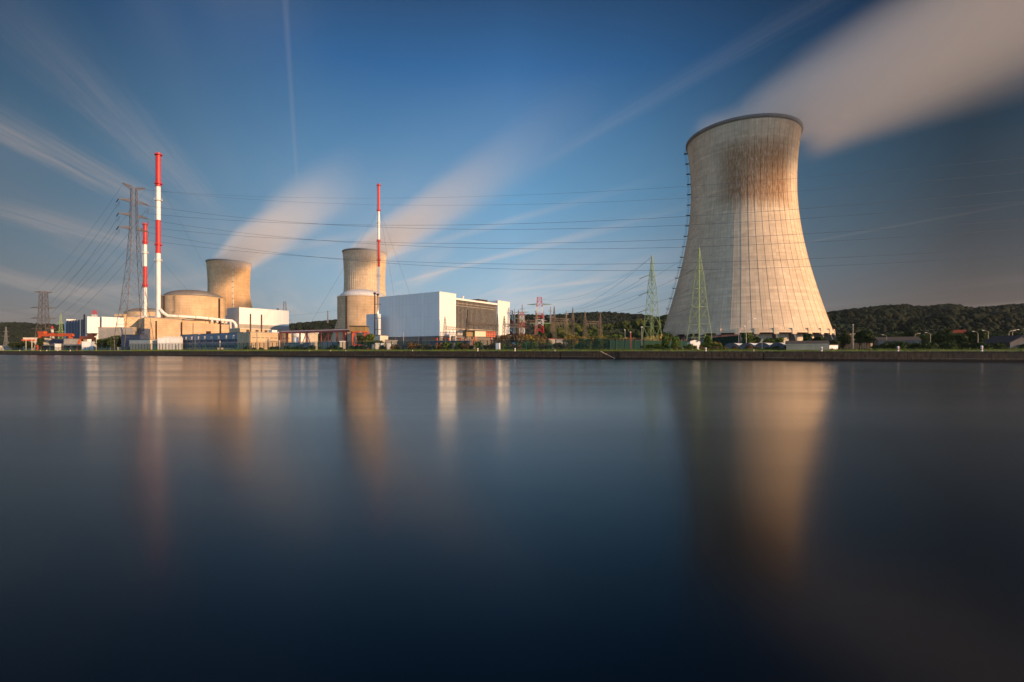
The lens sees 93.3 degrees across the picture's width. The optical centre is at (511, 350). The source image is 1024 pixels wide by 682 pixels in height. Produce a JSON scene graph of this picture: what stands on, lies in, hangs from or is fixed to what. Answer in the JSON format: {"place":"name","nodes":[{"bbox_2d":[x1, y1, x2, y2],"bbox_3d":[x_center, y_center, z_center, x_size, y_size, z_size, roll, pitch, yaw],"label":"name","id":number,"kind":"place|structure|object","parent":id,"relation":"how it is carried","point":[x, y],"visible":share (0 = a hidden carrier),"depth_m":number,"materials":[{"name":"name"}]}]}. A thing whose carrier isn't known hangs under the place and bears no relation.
{"place":"outdoors","nodes":[
{"label":"outdoors","id":0,"kind":"place"},
{"bbox_2d":[205,258,251,314],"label":"cooling tower","id":1,"kind":"structure","parent":0,"point":[230,278],"depth_m":832.87,"materials":[{"name":"brown concrete"}]},
{"bbox_2d":[11,316,619,346],"bbox_3d":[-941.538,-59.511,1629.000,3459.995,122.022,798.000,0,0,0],"label":"hills","id":2,"kind":"structure","parent":0,"point":[532,331],"depth_m":1402.75,"materials":[{"name":"plant"}]},
{"bbox_2d":[0,311,657,345],"bbox_3d":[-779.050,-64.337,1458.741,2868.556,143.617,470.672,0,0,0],"label":"forest","id":3,"kind":"object","parent":2,"relation":"on","point":[16,335],"visible":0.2,"depth_m":1471.73,"materials":[{"name":"plant"}]},
{"bbox_2d":[330,247,386,341],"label":"cooling tower","id":4,"kind":"structure","parent":0,"point":[360,273],"depth_m":748.75,"materials":[{"name":"grey concrete"}]},
{"bbox_2d":[0,348,1023,350],"bbox_3d":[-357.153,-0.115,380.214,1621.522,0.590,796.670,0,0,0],"label":"grass verge","id":5,"kind":"object","parent":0,"point":[534,350],"depth_m":195.46,"materials":[{"name":"plant"}]},
{"bbox_2d":[131,346,1023,349],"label":"tall weeds","id":6,"kind":"object","parent":5,"relation":"on","point":[831,348],"visible":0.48,"depth_m":182.15,"materials":[{"name":"green plant"}]},
{"bbox_2d":[0,354,1023,681],"bbox_3d":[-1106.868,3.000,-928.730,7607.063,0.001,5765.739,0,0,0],"label":"river water","id":7,"kind":"structure","parent":0,"point":[224,518],"depth_m":8.55,"materials":[{"name":"blue liquid"}]},
{"bbox_2d":[0,0,1023,324],"label":"sky","id":8,"kind":"structure","parent":0,"point":[322,103],"materials":[{"name":"blue"}]},
{"bbox_2d":[604,327,640,333],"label":"hills","id":9,"kind":"structure","parent":0,"point":[620,330],"depth_m":524.34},
{"bbox_2d":[755,343,772,348],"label":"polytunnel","id":10,"kind":"structure","parent":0,"point":[762,345],"depth_m":181.14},
{"bbox_2d":[763,310,943,351],"bbox_3d":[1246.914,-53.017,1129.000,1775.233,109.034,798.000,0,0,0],"label":"hills","id":11,"kind":"structure","parent":0,"point":[843,325],"depth_m":883.70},
{"bbox_2d":[826,303,1023,348],"bbox_3d":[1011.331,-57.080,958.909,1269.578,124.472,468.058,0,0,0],"label":"forest","id":12,"kind":"object","parent":11,"relation":"on","point":[890,317],"visible":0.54,"depth_m":950.26,"materials":[{"name":"plant"}]},
{"bbox_2d":[899,317,1023,334],"bbox_3d":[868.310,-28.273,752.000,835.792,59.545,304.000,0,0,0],"label":"hills","id":13,"kind":"structure","parent":0,"point":[942,325],"depth_m":675.56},
{"bbox_2d":[873,312,1023,335],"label":"forest","id":14,"kind":"object","parent":13,"relation":"on","point":[993,323],"visible":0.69,"depth_m":688.67,"materials":[{"name":"plant"}]},
{"label":"ground","id":15,"kind":"structure","parent":0,"visible":0},
{"bbox_2d":[7,342,22,349],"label":"tree","id":16,"kind":"object","parent":15,"relation":"on","point":[15,345],"visible":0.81,"depth_m":429.19,"materials":[{"name":"green plant"}]},
{"bbox_2d":[19,341,35,349],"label":"tree","id":17,"kind":"object","parent":15,"relation":"on","point":[26,344],"visible":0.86,"depth_m":421.95,"materials":[{"name":"green plant"}]},
{"bbox_2d":[22,337,38,349],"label":"gate house","id":18,"kind":"structure","parent":15,"relation":"on","point":[29,339],"depth_m":430.51,"materials":[{"name":"orange paint"}]},
{"bbox_2d":[30,291,55,337],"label":"lattice pylon","id":19,"kind":"object","parent":15,"relation":"on","point":[47,307],"visible":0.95,"depth_m":499.39,"materials":[{"name":"metal"}]},
{"bbox_2d":[36,331,73,349],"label":"gantry crane","id":20,"kind":"object","parent":15,"relation":"on","point":[45,333],"visible":0.68,"depth_m":430.24,"materials":[{"name":"orange paint"}]},
{"bbox_2d":[51,338,63,344],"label":"navy shed","id":21,"kind":"structure","parent":15,"relation":"on","point":[57,341],"depth_m":440.00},
{"bbox_2d":[2,344,120,349],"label":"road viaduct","id":22,"kind":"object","parent":15,"relation":"on","point":[51,347],"visible":0.22,"depth_m":417.62,"materials":[{"name":"grey concrete"}]},
{"bbox_2d":[64,319,83,337],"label":"louvred hall","id":23,"kind":"structure","parent":15,"relation":"on","point":[74,327],"depth_m":538.02,"materials":[{"name":"blue paint"}]},
{"bbox_2d":[63,338,86,349],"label":"pump house","id":24,"kind":"structure","parent":15,"relation":"on","point":[71,340],"depth_m":420.93,"materials":[{"name":"grey concrete"}]},
{"bbox_2d":[76,333,97,349],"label":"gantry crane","id":25,"kind":"object","parent":15,"relation":"on","point":[90,336],"visible":0.66,"depth_m":400.14,"materials":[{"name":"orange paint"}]},
{"bbox_2d":[81,341,95,349],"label":"container","id":26,"kind":"object","parent":15,"relation":"on","point":[88,344],"visible":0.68,"depth_m":381.68,"materials":[{"name":"metal"}]},
{"bbox_2d":[85,316,99,340],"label":"turbine hall","id":27,"kind":"structure","parent":15,"relation":"on","point":[92,324],"depth_m":523.25,"materials":[{"name":"white paint"}]},
{"bbox_2d":[100,317,123,326],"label":"workshop hall","id":28,"kind":"structure","parent":15,"relation":"on","point":[108,321],"depth_m":536.33,"materials":[{"name":"white paint"}]},
{"bbox_2d":[106,335,120,347],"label":"tree","id":29,"kind":"object","parent":15,"relation":"on","point":[110,340],"visible":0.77,"depth_m":359.46,"materials":[{"name":"green plant"}]},
{"bbox_2d":[98,327,140,349],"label":"annex","id":30,"kind":"object","parent":15,"relation":"on","point":[105,332],"visible":0.5,"depth_m":388.39,"materials":[{"name":"grey concrete"}]},
{"bbox_2d":[112,182,153,349],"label":"lattice pylon","id":31,"kind":"object","parent":15,"relation":"on","point":[130,214],"visible":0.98,"depth_m":361.39,"materials":[{"name":"metal"}]},
{"bbox_2d":[145,172,1020,204],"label":"power line","id":32,"kind":"object","parent":31,"relation":"attached to","point":[658,199],"visible":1,"depth_m":237.75,"materials":[{"name":"metal"}]},
{"bbox_2d":[147,201,1020,228],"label":"power line","id":33,"kind":"object","parent":31,"relation":"attached to","point":[645,226],"visible":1,"depth_m":238.62,"materials":[{"name":"metal"}]},
{"bbox_2d":[152,158,1015,197],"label":"power line","id":34,"kind":"object","parent":31,"relation":"attached to","point":[636,189],"visible":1,"depth_m":243.22,"materials":[{"name":"metal"}]},
{"bbox_2d":[148,232,1020,270],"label":"power line","id":35,"kind":"object","parent":31,"relation":"attached to","point":[625,270],"visible":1,"depth_m":250.45,"materials":[{"name":"metal"}]},
{"bbox_2d":[148,219,1023,248],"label":"power line","id":36,"kind":"object","parent":31,"relation":"attached to","point":[624,248],"visible":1,"depth_m":243.52,"materials":[{"name":"metal"}]},
{"bbox_2d":[149,219,1023,243],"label":"power line","id":37,"kind":"object","parent":31,"relation":"attached to","point":[618,241],"visible":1,"depth_m":254.43,"materials":[{"name":"metal"}]},
{"bbox_2d":[149,240,1023,263],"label":"power line","id":38,"kind":"object","parent":31,"relation":"attached to","point":[642,263],"visible":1,"depth_m":240.88,"materials":[{"name":"metal"}]},
{"bbox_2d":[156,190,1018,224],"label":"power line","id":39,"kind":"object","parent":31,"relation":"attached to","point":[650,218],"visible":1,"depth_m":242.96,"materials":[{"name":"metal"}]},
{"bbox_2d":[121,334,146,349],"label":"blue building","id":40,"kind":"structure","parent":15,"relation":"on","point":[124,339],"depth_m":354.03,"materials":[{"name":"metal"}]},
{"bbox_2d":[114,308,158,317],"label":"reactor building","id":41,"kind":"structure","parent":15,"relation":"on","point":[152,312],"depth_m":578.61,"materials":[{"name":"concrete"}]},
{"bbox_2d":[129,339,156,349],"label":"building","id":42,"kind":"structure","parent":15,"relation":"on","point":[143,341],"depth_m":343.67,"materials":[{"name":"metal"}]},
{"bbox_2d":[157,336,182,349],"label":"site hut","id":43,"kind":"object","parent":15,"relation":"on","point":[164,340],"visible":0.82,"depth_m":338.21,"materials":[{"name":"white paint"}]},
{"bbox_2d":[124,316,231,338],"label":"auxiliary building","id":44,"kind":"structure","parent":15,"relation":"on","point":[161,327],"depth_m":405.94,"materials":[{"name":"concrete"}]},
{"bbox_2d":[142,222,148,315],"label":"chimney stack","id":45,"kind":"object","parent":44,"relation":"on","point":[144,252],"visible":0.93,"depth_m":427.04,"materials":[{"name":"red paint"}]},
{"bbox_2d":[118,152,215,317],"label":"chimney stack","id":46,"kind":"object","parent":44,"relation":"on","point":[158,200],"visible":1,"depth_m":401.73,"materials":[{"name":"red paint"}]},
{"bbox_2d":[160,290,225,323],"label":"reactor building","id":47,"kind":"structure","parent":44,"relation":"on","point":[194,303],"depth_m":431.77,"materials":[{"name":"concrete"}]},
{"bbox_2d":[159,308,237,327],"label":"ventilation duct","id":48,"kind":"object","parent":15,"relation":"on","point":[199,317],"visible":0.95,"depth_m":429.41,"materials":[{"name":"metal"}]},
{"bbox_2d":[180,332,236,349],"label":"long building","id":49,"kind":"structure","parent":15,"relation":"on","point":[227,339],"depth_m":326.25,"materials":[{"name":"blue metal"}]},
{"bbox_2d":[225,307,288,331],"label":"turbine hall","id":50,"kind":"structure","parent":15,"relation":"on","point":[277,319],"depth_m":496.66,"materials":[{"name":"white paint"}]},
{"bbox_2d":[237,331,291,349],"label":"control building","id":51,"kind":"structure","parent":15,"relation":"on","point":[261,338],"depth_m":299.07,"materials":[{"name":"concrete"}]},
{"bbox_2d":[230,328,270,332],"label":"rooftop plant","id":52,"kind":"object","parent":51,"relation":"on","point":[233,330],"visible":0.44,"depth_m":335.28,"materials":[{"name":"concrete"}]},
{"bbox_2d":[278,332,318,349],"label":"shed","id":53,"kind":"structure","parent":15,"relation":"on","point":[314,336],"depth_m":351.08,"materials":[{"name":"white paint"}]},
{"bbox_2d":[279,328,352,346],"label":"pipe bridge","id":54,"kind":"structure","parent":15,"relation":"on","point":[304,331],"depth_m":289.31,"materials":[{"name":"red paint"}]},
{"bbox_2d":[321,342,339,349],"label":"container","id":55,"kind":"object","parent":15,"relation":"on","point":[329,344],"visible":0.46,"depth_m":265.13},
{"bbox_2d":[349,326,369,348],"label":"building","id":56,"kind":"structure","parent":15,"relation":"on","point":[360,329],"depth_m":261.70,"materials":[{"name":"brown concrete"}]},
{"bbox_2d":[337,289,384,348],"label":"reactor building","id":57,"kind":"structure","parent":15,"relation":"on","point":[355,307],"depth_m":439.49,"materials":[{"name":"concrete"}]},
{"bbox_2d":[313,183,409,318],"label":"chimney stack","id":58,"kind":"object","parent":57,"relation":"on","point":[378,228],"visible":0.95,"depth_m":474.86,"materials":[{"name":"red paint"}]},
{"bbox_2d":[363,333,374,348],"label":"tree","id":59,"kind":"object","parent":15,"relation":"on","point":[370,336],"visible":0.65,"depth_m":260.34,"materials":[{"name":"green plant"}]},
{"bbox_2d":[366,314,380,334],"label":"annex","id":60,"kind":"object","parent":15,"relation":"on","point":[370,320],"visible":0.5,"depth_m":354.79,"materials":[{"name":"metal"}]},
{"bbox_2d":[366,335,388,345],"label":"utility room","id":61,"kind":"object","parent":15,"relation":"on","point":[381,337],"visible":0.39,"depth_m":324.21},
{"bbox_2d":[130,337,643,349],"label":"security fence","id":62,"kind":"object","parent":15,"relation":"on","point":[294,342],"visible":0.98,"depth_m":244.53,"materials":[{"name":"metal"}]},
{"bbox_2d":[406,342,424,349],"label":"shrub","id":63,"kind":"object","parent":15,"relation":"on","point":[410,345],"visible":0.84,"depth_m":234.37,"materials":[{"name":"green plant"}]},
{"bbox_2d":[379,291,509,349],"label":"turbine hall","id":64,"kind":"structure","parent":15,"relation":"on","point":[412,317],"depth_m":349.88,"materials":[{"name":"metal"}]},
{"bbox_2d":[443,318,468,340],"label":"substation gantry","id":65,"kind":"object","parent":15,"relation":"on","point":[455,328],"visible":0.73,"depth_m":305.90,"materials":[{"name":"metal"}]},
{"bbox_2d":[462,330,495,348],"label":"transformer house","id":66,"kind":"structure","parent":15,"relation":"on","point":[477,333],"depth_m":263.83,"materials":[{"name":"orange paint"}]},
{"bbox_2d":[466,310,498,342],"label":"substation gantry","id":67,"kind":"object","parent":15,"relation":"on","point":[491,325],"visible":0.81,"depth_m":333.34,"materials":[{"name":"metal"}]},
{"bbox_2d":[491,334,511,348],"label":"shrub","id":68,"kind":"object","parent":15,"relation":"on","point":[506,339],"visible":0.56,"depth_m":263.08,"materials":[{"name":"green plant"}]},
{"bbox_2d":[0,351,1023,361],"bbox_3d":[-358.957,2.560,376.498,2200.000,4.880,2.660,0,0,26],"label":"quay wall","id":69,"kind":"structure","parent":15,"relation":"on","point":[995,356],"depth_m":177.53,"materials":[{"name":"concrete"}]},
{"bbox_2d":[502,316,530,334],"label":"substation gantry","id":70,"kind":"object","parent":15,"relation":"on","point":[505,326],"visible":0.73,"depth_m":288.48,"materials":[{"name":"metal"}]},
{"bbox_2d":[517,310,537,334],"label":"substation gantry","id":71,"kind":"object","parent":15,"relation":"on","point":[535,324],"visible":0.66,"depth_m":324.78,"materials":[{"name":"metal"}]},
{"bbox_2d":[522,335,540,348],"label":"tree","id":72,"kind":"object","parent":15,"relation":"on","point":[528,338],"visible":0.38,"depth_m":229.39,"materials":[{"name":"green plant"}]},
{"bbox_2d":[526,297,551,334],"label":"lattice pylon","id":73,"kind":"object","parent":15,"relation":"on","point":[540,313],"visible":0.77,"depth_m":383.70,"materials":[{"name":"metal"}]},
{"bbox_2d":[548,332,565,338],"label":"tree","id":74,"kind":"object","parent":15,"relation":"on","point":[558,335],"visible":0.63,"depth_m":332.36,"materials":[{"name":"green plant"}]},
{"bbox_2d":[552,342,569,348],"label":"shrub","id":75,"kind":"object","parent":15,"relation":"on","point":[559,345],"visible":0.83,"depth_m":202.45,"materials":[{"name":"green plant"}]},
{"bbox_2d":[552,306,574,338],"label":"substation gantry","id":76,"kind":"object","parent":15,"relation":"on","point":[572,322],"visible":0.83,"depth_m":303.58,"materials":[{"name":"metal"}]},
{"bbox_2d":[562,334,583,349],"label":"tree","id":77,"kind":"object","parent":15,"relation":"on","point":[576,340],"visible":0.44,"depth_m":272.57,"materials":[{"name":"green plant"}]},
{"bbox_2d":[577,338,587,349],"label":"tree","id":78,"kind":"object","parent":15,"relation":"on","point":[583,342],"visible":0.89,"depth_m":201.64,"materials":[{"name":"green plant"}]},
{"bbox_2d":[583,312,601,337],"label":"substation gantry","id":79,"kind":"object","parent":15,"relation":"on","point":[599,322],"visible":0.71,"depth_m":303.75,"materials":[{"name":"metal"}]},
{"bbox_2d":[592,337,603,348],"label":"tree","id":80,"kind":"object","parent":15,"relation":"on","point":[600,342],"visible":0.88,"depth_m":199.18,"materials":[{"name":"green plant"}]},
{"bbox_2d":[533,314,667,336],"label":"forest","id":81,"kind":"object","parent":15,"relation":"on","point":[628,325],"visible":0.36,"depth_m":522.89,"materials":[{"name":"plant"}]},
{"bbox_2d":[603,334,622,349],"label":"shrub","id":82,"kind":"object","parent":15,"relation":"on","point":[612,337],"visible":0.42,"depth_m":204.72,"materials":[{"name":"green plant"}]},
{"bbox_2d":[610,339,686,349],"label":"sheet fence","id":83,"kind":"object","parent":15,"relation":"on","point":[619,343],"visible":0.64,"depth_m":203.89,"materials":[{"name":"metal"}]},
{"bbox_2d":[638,256,661,340],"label":"lattice pylon","id":84,"kind":"object","parent":15,"relation":"on","point":[651,285],"visible":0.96,"depth_m":261.77,"materials":[{"name":"metal"}]},
{"bbox_2d":[662,336,670,347],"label":"tree","id":85,"kind":"object","parent":15,"relation":"on","point":[666,340],"visible":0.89,"depth_m":187.08,"materials":[{"name":"green plant"}]},
{"bbox_2d":[687,339,699,348],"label":"gabled hut","id":86,"kind":"object","parent":15,"relation":"on","point":[695,342],"visible":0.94,"depth_m":198.25,"materials":[{"name":"white paint"}]},
{"bbox_2d":[684,248,711,342],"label":"lattice pylon","id":87,"kind":"object","parent":15,"relation":"on","point":[699,280],"visible":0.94,"depth_m":248.03,"materials":[{"name":"metal"}]},
{"bbox_2d":[712,334,739,348],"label":"sheet fence","id":88,"kind":"object","parent":15,"relation":"on","point":[725,340],"visible":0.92,"depth_m":230.87,"materials":[{"name":"metal"}]},
{"bbox_2d":[740,333,754,342],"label":"tree","id":89,"kind":"object","parent":15,"relation":"on","point":[749,337],"visible":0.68,"depth_m":213.99,"materials":[{"name":"green plant"}]},
{"bbox_2d":[660,113,840,348],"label":"cooling tower","id":90,"kind":"structure","parent":15,"relation":"on","point":[771,295],"depth_m":330.20,"materials":[{"name":"concrete"}]},
{"bbox_2d":[785,340,829,349],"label":"building","id":91,"kind":"structure","parent":15,"relation":"on","point":[803,345],"depth_m":159.77,"materials":[{"name":"metal"}]},
{"bbox_2d":[839,333,851,348],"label":"tree","id":92,"kind":"object","parent":15,"relation":"on","point":[845,338],"visible":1,"depth_m":293.84,"materials":[{"name":"green plant"}]},
{"bbox_2d":[853,331,863,348],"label":"tree","id":93,"kind":"object","parent":15,"relation":"on","point":[856,337],"visible":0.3,"depth_m":286.90,"materials":[{"name":"green plant"}]},
{"bbox_2d":[845,333,872,348],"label":"panel wall","id":94,"kind":"structure","parent":15,"relation":"on","point":[853,345],"depth_m":315.95,"materials":[{"name":"grey concrete"}]},
{"bbox_2d":[859,329,874,348],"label":"tree","id":95,"kind":"object","parent":15,"relation":"on","point":[867,336],"visible":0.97,"depth_m":270.86,"materials":[{"name":"green plant"}]},
{"bbox_2d":[873,337,921,344],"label":"bungalow","id":96,"kind":"object","parent":15,"relation":"on","point":[878,340],"visible":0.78,"depth_m":204.07,"materials":[{"name":"concrete"}]},
{"bbox_2d":[888,341,906,348],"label":"shrub","id":97,"kind":"object","parent":15,"relation":"on","point":[898,343],"visible":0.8,"depth_m":168.81,"materials":[{"name":"green plant"}]},
{"bbox_2d":[904,329,920,336],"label":"tree","id":98,"kind":"object","parent":15,"relation":"on","point":[910,333],"visible":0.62,"depth_m":255.93,"materials":[{"name":"green plant"}]},
{"bbox_2d":[919,334,929,343],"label":"tree","id":99,"kind":"object","parent":15,"relation":"on","point":[924,338],"visible":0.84,"depth_m":297.37,"materials":[{"name":"green plant"}]},
{"bbox_2d":[919,343,935,348],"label":"shrub","id":100,"kind":"object","parent":15,"relation":"on","point":[926,345],"visible":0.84,"depth_m":169.22,"materials":[{"name":"green plant"}]},
{"bbox_2d":[931,334,940,343],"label":"tree","id":101,"kind":"object","parent":15,"relation":"on","point":[935,337],"visible":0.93,"depth_m":297.46,"materials":[{"name":"green plant"}]},
{"bbox_2d":[935,329,952,342],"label":"tree","id":102,"kind":"object","parent":15,"relation":"on","point":[943,333],"visible":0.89,"depth_m":295.13,"materials":[{"name":"green plant"}]},
{"bbox_2d":[942,341,957,348],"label":"shrub","id":103,"kind":"object","parent":15,"relation":"on","point":[951,344],"visible":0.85,"depth_m":181.17,"materials":[{"name":"green plant"}]},
{"bbox_2d":[946,333,956,343],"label":"tree","id":104,"kind":"object","parent":15,"relation":"on","point":[950,337],"visible":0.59,"depth_m":273.36,"materials":[{"name":"green plant"}]},
{"bbox_2d":[955,334,968,343],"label":"tree","id":105,"kind":"object","parent":15,"relation":"on","point":[960,338],"visible":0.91,"depth_m":253.89,"materials":[{"name":"green plant"}]},
{"bbox_2d":[962,329,976,344],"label":"tree","id":106,"kind":"object","parent":15,"relation":"on","point":[969,333],"visible":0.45,"depth_m":319.72,"materials":[{"name":"green plant"}]},
{"bbox_2d":[971,329,989,342],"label":"tree","id":107,"kind":"object","parent":15,"relation":"on","point":[980,335],"visible":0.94,"depth_m":296.24,"materials":[{"name":"green plant"}]},
{"bbox_2d":[974,342,994,348],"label":"shrub","id":108,"kind":"object","parent":15,"relation":"on","point":[983,344],"visible":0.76,"depth_m":169.86,"materials":[{"name":"green plant"}]},
{"bbox_2d":[992,342,1007,348],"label":"shrub","id":109,"kind":"object","parent":15,"relation":"on","point":[1001,345],"visible":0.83,"depth_m":175.01,"materials":[{"name":"green plant"}]},
{"bbox_2d":[983,335,1023,348],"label":"house","id":110,"kind":"structure","parent":15,"relation":"on","point":[1014,341],"depth_m":176.70,"materials":[{"name":"concrete"}]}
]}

